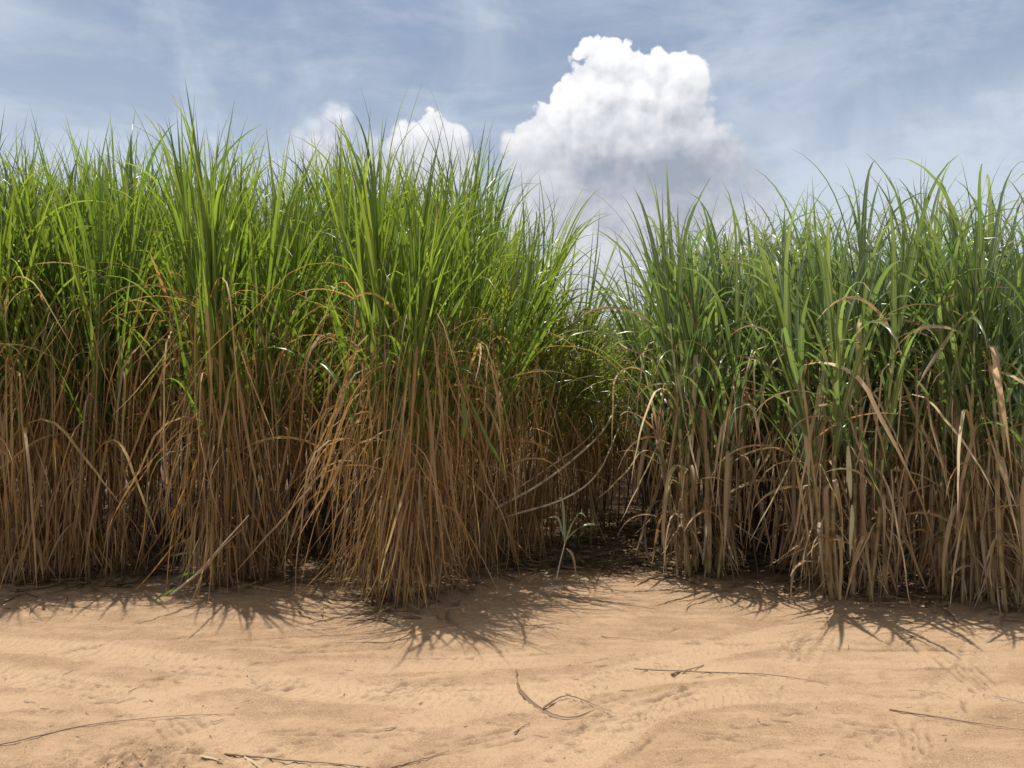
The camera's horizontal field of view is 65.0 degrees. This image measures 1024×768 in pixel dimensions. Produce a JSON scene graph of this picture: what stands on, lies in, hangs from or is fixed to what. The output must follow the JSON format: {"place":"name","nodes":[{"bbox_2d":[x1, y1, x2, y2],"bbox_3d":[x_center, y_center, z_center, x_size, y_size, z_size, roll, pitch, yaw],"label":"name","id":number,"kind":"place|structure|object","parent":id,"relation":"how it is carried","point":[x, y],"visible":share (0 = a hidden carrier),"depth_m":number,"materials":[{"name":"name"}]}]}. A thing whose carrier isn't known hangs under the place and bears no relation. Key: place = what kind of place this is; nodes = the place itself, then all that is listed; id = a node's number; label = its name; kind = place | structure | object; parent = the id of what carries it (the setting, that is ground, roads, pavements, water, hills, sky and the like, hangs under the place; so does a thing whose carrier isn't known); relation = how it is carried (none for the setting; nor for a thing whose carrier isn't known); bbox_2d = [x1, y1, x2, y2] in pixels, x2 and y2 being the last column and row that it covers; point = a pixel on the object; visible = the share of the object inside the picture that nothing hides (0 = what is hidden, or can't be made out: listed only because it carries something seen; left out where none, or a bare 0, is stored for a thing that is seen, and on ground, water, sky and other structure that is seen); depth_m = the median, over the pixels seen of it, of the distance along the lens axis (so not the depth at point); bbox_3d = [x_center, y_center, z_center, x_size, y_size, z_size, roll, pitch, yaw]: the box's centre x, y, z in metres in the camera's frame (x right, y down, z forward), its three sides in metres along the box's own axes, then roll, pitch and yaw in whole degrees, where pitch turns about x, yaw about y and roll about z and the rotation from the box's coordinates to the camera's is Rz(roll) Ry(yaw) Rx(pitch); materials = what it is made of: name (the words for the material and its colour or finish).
{"place":"outdoors","nodes":[
{"label":"outdoors","id":0,"kind":"place"},
{"bbox_2d":[0,414,1023,767],"bbox_3d":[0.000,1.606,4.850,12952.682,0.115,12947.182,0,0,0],"label":"ground","id":1,"kind":"structure","parent":0,"point":[296,702],"depth_m":4.51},
{"bbox_2d":[0,147,63,508],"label":"sugarcane clump","id":2,"kind":"object","parent":1,"relation":"on","point":[21,207],"depth_m":8.46,"materials":[{"name":"plant"}]},
{"bbox_2d":[3,184,77,508],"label":"sugarcane clump","id":3,"kind":"object","parent":1,"relation":"on","point":[58,469],"depth_m":9.66,"materials":[{"name":"plant"}]},
{"bbox_2d":[0,132,103,547],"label":"sugarcane clump","id":4,"kind":"object","parent":1,"relation":"on","point":[37,231],"visible":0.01,"depth_m":7.67,"materials":[{"name":"plant"}]},
{"bbox_2d":[1,122,120,540],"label":"sugarcane clump","id":5,"kind":"object","parent":1,"relation":"on","point":[54,224],"depth_m":8.10,"materials":[{"name":"plant"}]},
{"bbox_2d":[0,128,141,581],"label":"sugarcane clump","id":6,"kind":"object","parent":1,"relation":"on","point":[13,238],"visible":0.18,"depth_m":6.42,"materials":[{"name":"green plant"}]},
{"bbox_2d":[6,142,160,525],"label":"sugarcane clump","id":7,"kind":"object","parent":1,"relation":"on","point":[67,401],"visible":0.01,"depth_m":8.91,"materials":[{"name":"plant"}]},
{"bbox_2d":[0,119,177,555],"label":"sugarcane clump","id":8,"kind":"object","parent":1,"relation":"on","point":[95,174],"visible":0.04,"depth_m":7.21,"materials":[{"name":"plant"}]},
{"bbox_2d":[0,103,178,598],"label":"sugarcane clump","id":9,"kind":"object","parent":1,"relation":"on","point":[12,535],"visible":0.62,"depth_m":6.30,"materials":[{"name":"green plant"}]},
{"bbox_2d":[16,107,200,558],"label":"sugarcane clump","id":10,"kind":"object","parent":1,"relation":"on","point":[131,189],"visible":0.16,"depth_m":6.99,"materials":[{"name":"plant"}]},
{"bbox_2d":[0,713,234,744],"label":"dry cane twig","id":11,"kind":"object","parent":1,"relation":"on","point":[99,723],"visible":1,"depth_m":3.81,"materials":[{"name":"plant"}]},
{"bbox_2d":[9,134,269,545],"bbox_3d":[-3.419,-0.448,8.192,2.630,4.100,2.454,0,0,13],"label":"sugarcane clump","id":12,"kind":"object","parent":1,"relation":"on","point":[182,445],"visible":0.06,"depth_m":7.90,"materials":[{"name":"plant"}]},
{"bbox_2d":[0,135,285,588],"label":"sugarcane clump","id":13,"kind":"object","parent":1,"relation":"on","point":[98,292],"visible":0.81,"depth_m":6.40,"materials":[{"name":"green plant"}]},
{"bbox_2d":[122,401,181,515],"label":"sugarcane clump","id":14,"kind":"object","parent":1,"relation":"on","point":[151,477],"visible":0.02,"depth_m":9.66,"materials":[{"name":"plant"}]},
{"bbox_2d":[42,132,262,540],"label":"sugarcane clump","id":15,"kind":"object","parent":1,"relation":"on","point":[158,187],"visible":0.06,"depth_m":7.87,"materials":[{"name":"plant"}]},
{"bbox_2d":[118,175,226,515],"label":"sugarcane clump","id":16,"kind":"object","parent":1,"relation":"on","point":[162,486],"visible":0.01,"depth_m":9.58,"materials":[{"name":"plant"}]},
{"bbox_2d":[153,410,195,506],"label":"sugarcane clump","id":17,"kind":"object","parent":1,"relation":"on","point":[174,485],"visible":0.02,"depth_m":10.56,"materials":[{"name":"plant"}]},
{"bbox_2d":[112,165,247,531],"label":"sugarcane clump","id":18,"kind":"object","parent":1,"relation":"on","point":[169,470],"visible":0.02,"depth_m":8.81,"materials":[{"name":"plant"}]},
{"bbox_2d":[62,103,303,555],"bbox_3d":[-2.986,-0.512,7.520,2.466,4.227,2.598,0,0,0],"label":"sugarcane clump","id":19,"kind":"object","parent":1,"relation":"on","point":[163,261],"visible":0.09,"depth_m":7.40,"materials":[{"name":"plant"}]},
{"bbox_2d":[171,535,200,580],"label":"cane shoot","id":20,"kind":"object","parent":1,"relation":"on","point":[185,553],"visible":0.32,"depth_m":6.48,"materials":[{"name":"plant"}]},
{"bbox_2d":[125,145,260,528],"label":"sugarcane clump","id":21,"kind":"object","parent":1,"relation":"on","point":[178,387],"depth_m":8.73,"materials":[{"name":"plant"}]},
{"bbox_2d":[152,515,248,601],"bbox_3d":[-2.421,1.280,5.928,0.870,0.629,0.414,0,0,25],"label":"leaning dead cane","id":22,"kind":"object","parent":1,"relation":"on","point":[187,582],"visible":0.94,"depth_m":6.00,"materials":[{"name":"beige plant"}]},
{"bbox_2d":[200,755,221,760],"bbox_3d":[-1.286,1.607,3.450,0.132,0.008,0.014,0,0,21],"label":"straw","id":23,"kind":"object","parent":1,"relation":"on","point":[214,758],"visible":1,"depth_m":3.45,"materials":[{"name":"plant"}]},
{"bbox_2d":[116,132,310,535],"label":"sugarcane clump","id":24,"kind":"object","parent":1,"relation":"on","point":[246,266],"visible":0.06,"depth_m":8.10,"materials":[{"name":"plant"}]},
{"bbox_2d":[211,217,283,515],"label":"sugarcane clump","id":25,"kind":"object","parent":1,"relation":"on","point":[237,429],"depth_m":9.56,"materials":[{"name":"plant"}]},
{"bbox_2d":[220,579,281,590],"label":"dry cane leaf","id":26,"kind":"object","parent":1,"relation":"on","point":[255,586],"visible":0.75,"depth_m":6.27,"materials":[{"name":"plant"}]},
{"bbox_2d":[244,756,261,767],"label":"straw","id":27,"kind":"object","parent":1,"relation":"on","point":[254,762],"visible":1,"depth_m":3.44,"materials":[{"name":"plant"}]},
{"bbox_2d":[85,82,423,608],"bbox_3d":[-1.990,-0.318,6.476,2.790,3.912,2.787,0,0,0],"label":"sugarcane clump","id":28,"kind":"object","parent":1,"relation":"on","point":[216,286],"visible":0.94,"depth_m":6.22,"materials":[{"name":"green plant"}]},
{"bbox_2d":[181,152,362,542],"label":"sugarcane clump","id":29,"kind":"object","parent":1,"relation":"on","point":[323,520],"visible":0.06,"depth_m":8.07,"materials":[{"name":"plant"}]},
{"bbox_2d":[177,126,403,555],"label":"sugarcane clump","id":30,"kind":"object","parent":1,"relation":"on","point":[314,224],"visible":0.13,"depth_m":7.37,"materials":[{"name":"plant"}]},
{"bbox_2d":[224,753,373,767],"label":"dry cane piece","id":31,"kind":"object","parent":1,"relation":"on","point":[241,755],"visible":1,"depth_m":3.46,"materials":[{"name":"plant"}]},
{"bbox_2d":[249,144,356,529],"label":"sugarcane clump","id":32,"kind":"object","parent":1,"relation":"on","point":[295,395],"depth_m":9.00,"materials":[{"name":"plant"}]},
{"bbox_2d":[268,187,356,514],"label":"sugarcane clump","id":33,"kind":"object","parent":1,"relation":"on","point":[304,463],"visible":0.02,"depth_m":9.83,"materials":[{"name":"plant"}]},
{"bbox_2d":[310,434,343,504],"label":"sugarcane clump","id":34,"kind":"object","parent":1,"relation":"on","point":[338,474],"depth_m":10.64,"materials":[{"name":"plant"}]},
{"bbox_2d":[242,151,411,530],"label":"sugarcane clump","id":35,"kind":"object","parent":1,"relation":"on","point":[316,378],"visible":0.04,"depth_m":8.72,"materials":[{"name":"plant"}]},
{"bbox_2d":[249,119,430,559],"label":"sugarcane clump","id":36,"kind":"object","parent":1,"relation":"on","point":[347,171],"visible":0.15,"depth_m":7.17,"materials":[{"name":"plant"}]},
{"bbox_2d":[269,148,458,539],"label":"sugarcane clump","id":37,"kind":"object","parent":1,"relation":"on","point":[360,375],"visible":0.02,"depth_m":8.19,"materials":[{"name":"plant"}]},
{"bbox_2d":[335,179,394,516],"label":"sugarcane clump","id":38,"kind":"object","parent":1,"relation":"on","point":[345,429],"visible":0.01,"depth_m":9.78,"materials":[{"name":"plant"}]},
{"bbox_2d":[192,82,594,637],"bbox_3d":[-0.829,-0.198,5.934,2.323,3.670,2.643,0,0,33],"label":"sugarcane clump","id":39,"kind":"object","parent":1,"relation":"on","point":[412,351],"visible":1,"depth_m":5.67,"materials":[{"name":"green plant"}]},
{"bbox_2d":[346,149,471,521],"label":"sugarcane clump","id":40,"kind":"object","parent":1,"relation":"on","point":[396,240],"visible":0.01,"depth_m":8.65,"materials":[{"name":"plant"}]},
{"bbox_2d":[389,750,448,767],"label":"dry cane piece","id":41,"kind":"object","parent":1,"relation":"on","point":[415,760],"visible":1,"depth_m":3.43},
{"bbox_2d":[386,620,473,635],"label":"dry cane leaf","id":42,"kind":"object","parent":1,"relation":"on","point":[422,629],"visible":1,"depth_m":5.23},
{"bbox_2d":[309,92,570,555],"bbox_3d":[-0.644,-0.512,7.692,2.199,4.229,2.836,0,0,-39],"label":"sugarcane clump","id":43,"kind":"object","parent":1,"relation":"on","point":[502,195],"visible":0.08,"depth_m":7.26,"materials":[{"name":"plant"}]},
{"bbox_2d":[361,128,556,539],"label":"sugarcane clump","id":44,"kind":"object","parent":1,"relation":"on","point":[478,199],"visible":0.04,"depth_m":8.03,"materials":[{"name":"plant"}]},
{"bbox_2d":[0,592,984,767],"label":"straw flecks","id":45,"kind":"object","parent":1,"relation":"on","point":[467,672],"visible":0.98,"depth_m":4.09,"materials":[{"name":"brown plant"}]},
{"bbox_2d":[350,164,637,584],"bbox_3d":[-0.101,-0.134,6.867,2.603,3.612,2.536,0,0,0],"label":"sugarcane clump","id":46,"kind":"object","parent":1,"relation":"on","point":[512,344],"visible":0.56,"depth_m":6.58,"materials":[{"name":"green plant"}]},
{"bbox_2d":[402,166,601,513],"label":"sugarcane clump","id":47,"kind":"object","parent":1,"relation":"on","point":[504,284],"visible":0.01,"depth_m":8.30,"materials":[{"name":"plant"}]},
{"bbox_2d":[462,200,560,488],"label":"sugarcane clump","id":48,"kind":"object","parent":1,"relation":"on","point":[504,219],"visible":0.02,"depth_m":10.32,"materials":[{"name":"plant"}]},
{"bbox_2d":[0,511,1023,633],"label":"leaf litter","id":49,"kind":"object","parent":1,"relation":"on","point":[602,557],"visible":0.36,"depth_m":6.96,"materials":[{"name":"plant"}]},
{"bbox_2d":[7,576,1017,767],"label":"soil crumbs","id":50,"kind":"object","parent":1,"relation":"on","point":[115,761],"visible":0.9,"depth_m":3.70,"materials":[{"name":"soil"}]},
{"bbox_2d":[452,191,607,513],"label":"sugarcane clump","id":51,"kind":"object","parent":1,"relation":"on","point":[516,228],"visible":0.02,"depth_m":9.24,"materials":[{"name":"plant"}]},
{"bbox_2d":[502,223,565,485],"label":"sugarcane clump","id":52,"kind":"object","parent":1,"relation":"on","point":[518,287],"visible":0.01,"depth_m":12.21,"materials":[{"name":"plant"}]},
{"bbox_2d":[444,397,628,546],"bbox_3d":[0.332,0.859,7.350,2.235,1.484,0.558,0,0,-24],"label":"bowed cane","id":53,"kind":"object","parent":1,"relation":"on","point":[560,469],"visible":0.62,"depth_m":7.11,"materials":[{"name":"brown plant"}]},
{"bbox_2d":[473,407,602,522],"bbox_3d":[0.233,0.909,7.453,1.734,1.373,0.554,0,0,-24],"label":"bowed cane","id":54,"kind":"object","parent":1,"relation":"on","point":[532,478],"visible":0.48,"depth_m":7.26,"materials":[{"name":"brown plant"}]},
{"bbox_2d":[456,422,627,550],"bbox_3d":[0.295,0.981,7.295,2.036,1.240,0.673,0,0,-18],"label":"bowed cane","id":55,"kind":"object","parent":1,"relation":"on","point":[568,496],"visible":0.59,"depth_m":7.04,"materials":[{"name":"brown plant"}]},
{"bbox_2d":[439,210,665,563],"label":"sugarcane clump","id":56,"kind":"object","parent":1,"relation":"on","point":[563,421],"visible":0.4,"depth_m":7.32,"materials":[{"name":"green plant"}]},
{"bbox_2d":[515,670,593,718],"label":"dry cane leaf","id":57,"kind":"object","parent":1,"relation":"on","point":[528,699],"visible":1,"depth_m":3.98,"materials":[{"name":"plant"}]},
{"bbox_2d":[543,694,570,708],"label":"dry cane twig","id":58,"kind":"object","parent":1,"relation":"on","point":[549,703],"visible":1,"depth_m":4.05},
{"bbox_2d":[545,584,571,588],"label":"dry cane leaf","id":59,"kind":"object","parent":1,"relation":"on","point":[559,587],"visible":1,"depth_m":6.33,"materials":[{"name":"plant"}]},
{"bbox_2d":[544,497,593,580],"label":"cane seedling","id":60,"kind":"object","parent":1,"relation":"on","point":[563,531],"visible":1,"depth_m":6.52,"materials":[{"name":"green plant"}]},
{"bbox_2d":[499,284,657,553],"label":"sugarcane clump","id":61,"kind":"object","parent":1,"relation":"on","point":[577,497],"visible":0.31,"depth_m":7.78,"materials":[{"name":"green plant"}]},
{"bbox_2d":[525,321,648,534],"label":"sugarcane clump","id":62,"kind":"object","parent":1,"relation":"on","point":[614,444],"visible":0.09,"depth_m":8.46,"materials":[{"name":"plant"}]},
{"bbox_2d":[543,315,635,504],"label":"sugarcane clump","id":63,"kind":"object","parent":1,"relation":"on","point":[571,425],"visible":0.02,"depth_m":10.76,"materials":[{"name":"plant"}]},
{"bbox_2d":[567,694,615,713],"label":"dry cane twig","id":64,"kind":"object","parent":1,"relation":"on","point":[589,702],"visible":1,"depth_m":4.05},
{"bbox_2d":[550,309,633,508],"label":"sugarcane clump","id":65,"kind":"object","parent":1,"relation":"on","point":[607,435],"visible":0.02,"depth_m":9.97,"materials":[{"name":"plant"}]},
{"bbox_2d":[548,314,636,522],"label":"sugarcane clump","id":66,"kind":"object","parent":1,"relation":"on","point":[601,449],"visible":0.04,"depth_m":9.44,"materials":[{"name":"plant"}]},
{"bbox_2d":[560,309,656,533],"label":"sugarcane clump","id":67,"kind":"object","parent":1,"relation":"on","point":[620,442],"visible":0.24,"depth_m":8.65,"materials":[{"name":"plant"}]},
{"bbox_2d":[599,313,660,502],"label":"sugarcane clump","id":68,"kind":"object","parent":1,"relation":"on","point":[635,469],"depth_m":10.99,"materials":[{"name":"plant"}]},
{"bbox_2d":[612,326,660,495],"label":"sugarcane clump","id":69,"kind":"object","parent":1,"relation":"on","point":[629,471],"visible":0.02,"depth_m":11.61,"materials":[{"name":"plant"}]},
{"bbox_2d":[576,287,706,543],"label":"sugarcane clump","id":70,"kind":"object","parent":1,"relation":"on","point":[637,380],"visible":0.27,"depth_m":7.83,"materials":[{"name":"plant"}]},
{"bbox_2d":[618,319,666,512],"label":"sugarcane clump","id":71,"kind":"object","parent":1,"relation":"on","point":[648,467],"visible":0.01,"depth_m":9.60,"materials":[{"name":"plant"}]},
{"bbox_2d":[615,254,677,351],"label":"sugarcane clump","id":72,"kind":"object","parent":1,"relation":"on","point":[635,298],"visible":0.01,"depth_m":10.48,"materials":[{"name":"plant"}]},
{"bbox_2d":[591,229,709,524],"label":"sugarcane clump","id":73,"kind":"object","parent":1,"relation":"on","point":[640,345],"visible":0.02,"depth_m":8.93,"materials":[{"name":"plant"}]},
{"bbox_2d":[627,325,676,508],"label":"sugarcane clump","id":74,"kind":"object","parent":1,"relation":"on","point":[637,469],"depth_m":10.26,"materials":[{"name":"plant"}]},
{"bbox_2d":[621,234,697,508],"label":"sugarcane clump","id":75,"kind":"object","parent":1,"relation":"on","point":[640,310],"visible":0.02,"depth_m":9.82,"materials":[{"name":"plant"}]},
{"bbox_2d":[593,192,752,547],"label":"sugarcane clump","id":76,"kind":"object","parent":1,"relation":"on","point":[669,439],"visible":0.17,"depth_m":7.60,"materials":[{"name":"plant"}]},
{"bbox_2d":[670,664,703,674],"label":"dry cane twig","id":77,"kind":"object","parent":1,"relation":"on","point":[673,673],"visible":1,"depth_m":4.54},
{"bbox_2d":[551,167,824,583],"bbox_3d":[1.526,-0.171,6.783,2.393,3.550,2.559,0,0,0],"label":"sugarcane clump","id":78,"kind":"object","parent":1,"relation":"on","point":[694,369],"visible":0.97,"depth_m":6.53,"materials":[{"name":"plant"}]},
{"bbox_2d":[655,235,764,530],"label":"sugarcane clump","id":79,"kind":"object","parent":1,"relation":"on","point":[756,511],"visible":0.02,"depth_m":8.67,"materials":[{"name":"plant"}]},
{"bbox_2d":[631,220,795,550],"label":"sugarcane clump","id":80,"kind":"object","parent":1,"relation":"on","point":[767,503],"visible":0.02,"depth_m":7.75,"materials":[{"name":"plant"}]},
{"bbox_2d":[623,212,812,534],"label":"sugarcane clump","id":81,"kind":"object","parent":1,"relation":"on","point":[688,317],"depth_m":8.30,"materials":[{"name":"plant"}]},
{"bbox_2d":[634,668,826,682],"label":"dry cane twig","id":82,"kind":"object","parent":1,"relation":"on","point":[723,672],"visible":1,"depth_m":4.49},
{"bbox_2d":[671,183,859,562],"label":"sugarcane clump","id":83,"kind":"object","parent":1,"relation":"on","point":[754,525],"visible":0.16,"depth_m":7.03,"materials":[{"name":"plant"}]},
{"bbox_2d":[764,455,768,499],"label":"sugarcane clump","id":84,"kind":"object","parent":1,"relation":"on","point":[766,488],"depth_m":10.01,"materials":[{"name":"plant"}]},
{"bbox_2d":[687,206,887,542],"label":"sugarcane clump","id":85,"kind":"object","parent":1,"relation":"on","point":[770,530],"visible":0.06,"depth_m":8.02,"materials":[{"name":"plant"}]},
{"bbox_2d":[698,192,938,580],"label":"sugarcane clump","id":86,"kind":"object","parent":1,"relation":"on","point":[777,419],"visible":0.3,"depth_m":6.49,"materials":[{"name":"plant"}]},
{"bbox_2d":[751,185,900,550],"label":"sugarcane clump","id":87,"kind":"object","parent":1,"relation":"on","point":[833,301],"depth_m":7.54,"materials":[{"name":"plant"}]},
{"bbox_2d":[761,218,916,532],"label":"sugarcane clump","id":88,"kind":"object","parent":1,"relation":"on","point":[853,354],"depth_m":8.34,"materials":[{"name":"plant"}]},
{"bbox_2d":[706,152,1018,605],"bbox_3d":[2.565,-0.054,6.151,2.285,3.316,2.564,0,0,0],"label":"sugarcane clump","id":89,"kind":"object","parent":1,"relation":"on","point":[846,438],"visible":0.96,"depth_m":5.80,"materials":[{"name":"plant"}]},
{"bbox_2d":[793,168,1016,575],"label":"sugarcane clump","id":90,"kind":"object","parent":1,"relation":"on","point":[940,236],"visible":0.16,"depth_m":6.50,"materials":[{"name":"plant"}]},
{"bbox_2d":[799,177,1018,564],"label":"sugarcane clump","id":91,"kind":"object","parent":1,"relation":"on","point":[836,286],"visible":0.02,"depth_m":7.10,"materials":[{"name":"plant"}]},
{"bbox_2d":[838,216,1000,541],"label":"sugarcane clump","id":92,"kind":"object","parent":1,"relation":"on","point":[882,260],"visible":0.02,"depth_m":7.99,"materials":[{"name":"plant"}]},
{"bbox_2d":[830,154,1023,613],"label":"sugarcane clump","id":93,"kind":"object","parent":1,"relation":"on","point":[1005,408],"visible":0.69,"depth_m":5.61,"materials":[{"name":"plant"}]},
{"bbox_2d":[831,151,1023,567],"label":"sugarcane clump","id":94,"kind":"object","parent":1,"relation":"on","point":[924,308],"visible":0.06,"depth_m":6.47,"materials":[{"name":"plant"}]},
{"bbox_2d":[848,175,1023,609],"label":"sugarcane clump","id":95,"kind":"object","parent":1,"relation":"on","point":[939,552],"visible":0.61,"depth_m":5.72,"materials":[{"name":"plant"}]},
{"bbox_2d":[872,202,1022,559],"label":"sugarcane clump","id":96,"kind":"object","parent":1,"relation":"on","point":[1007,229],"visible":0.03,"depth_m":7.21,"materials":[{"name":"plant"}]},
{"bbox_2d":[889,709,1023,729],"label":"dry cane twig","id":97,"kind":"object","parent":1,"relation":"on","point":[949,718],"visible":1,"depth_m":3.88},
{"bbox_2d":[942,182,1023,432],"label":"sugarcane clump","id":98,"kind":"object","parent":1,"relation":"on","point":[1001,241],"depth_m":6.99,"materials":[{"name":"plant"}]},
{"bbox_2d":[956,188,1023,528],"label":"sugarcane clump","id":99,"kind":"object","parent":1,"relation":"on","point":[1015,217],"visible":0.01,"depth_m":7.50,"materials":[{"name":"plant"}]},
{"bbox_2d":[986,217,1022,261],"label":"sugarcane clump","id":100,"kind":"object","parent":1,"relation":"on","point":[1000,252],"visible":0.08,"depth_m":6.26,"materials":[{"name":"plant"}]},
{"bbox_2d":[991,695,1023,703],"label":"dry cane leaf","id":101,"kind":"object","parent":1,"relation":"on","point":[1006,699],"visible":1,"depth_m":4.10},
{"bbox_2d":[0,0,1023,377],"label":"sky","id":102,"kind":"structure","parent":0,"point":[605,96],"materials":[{"name":"blue"}]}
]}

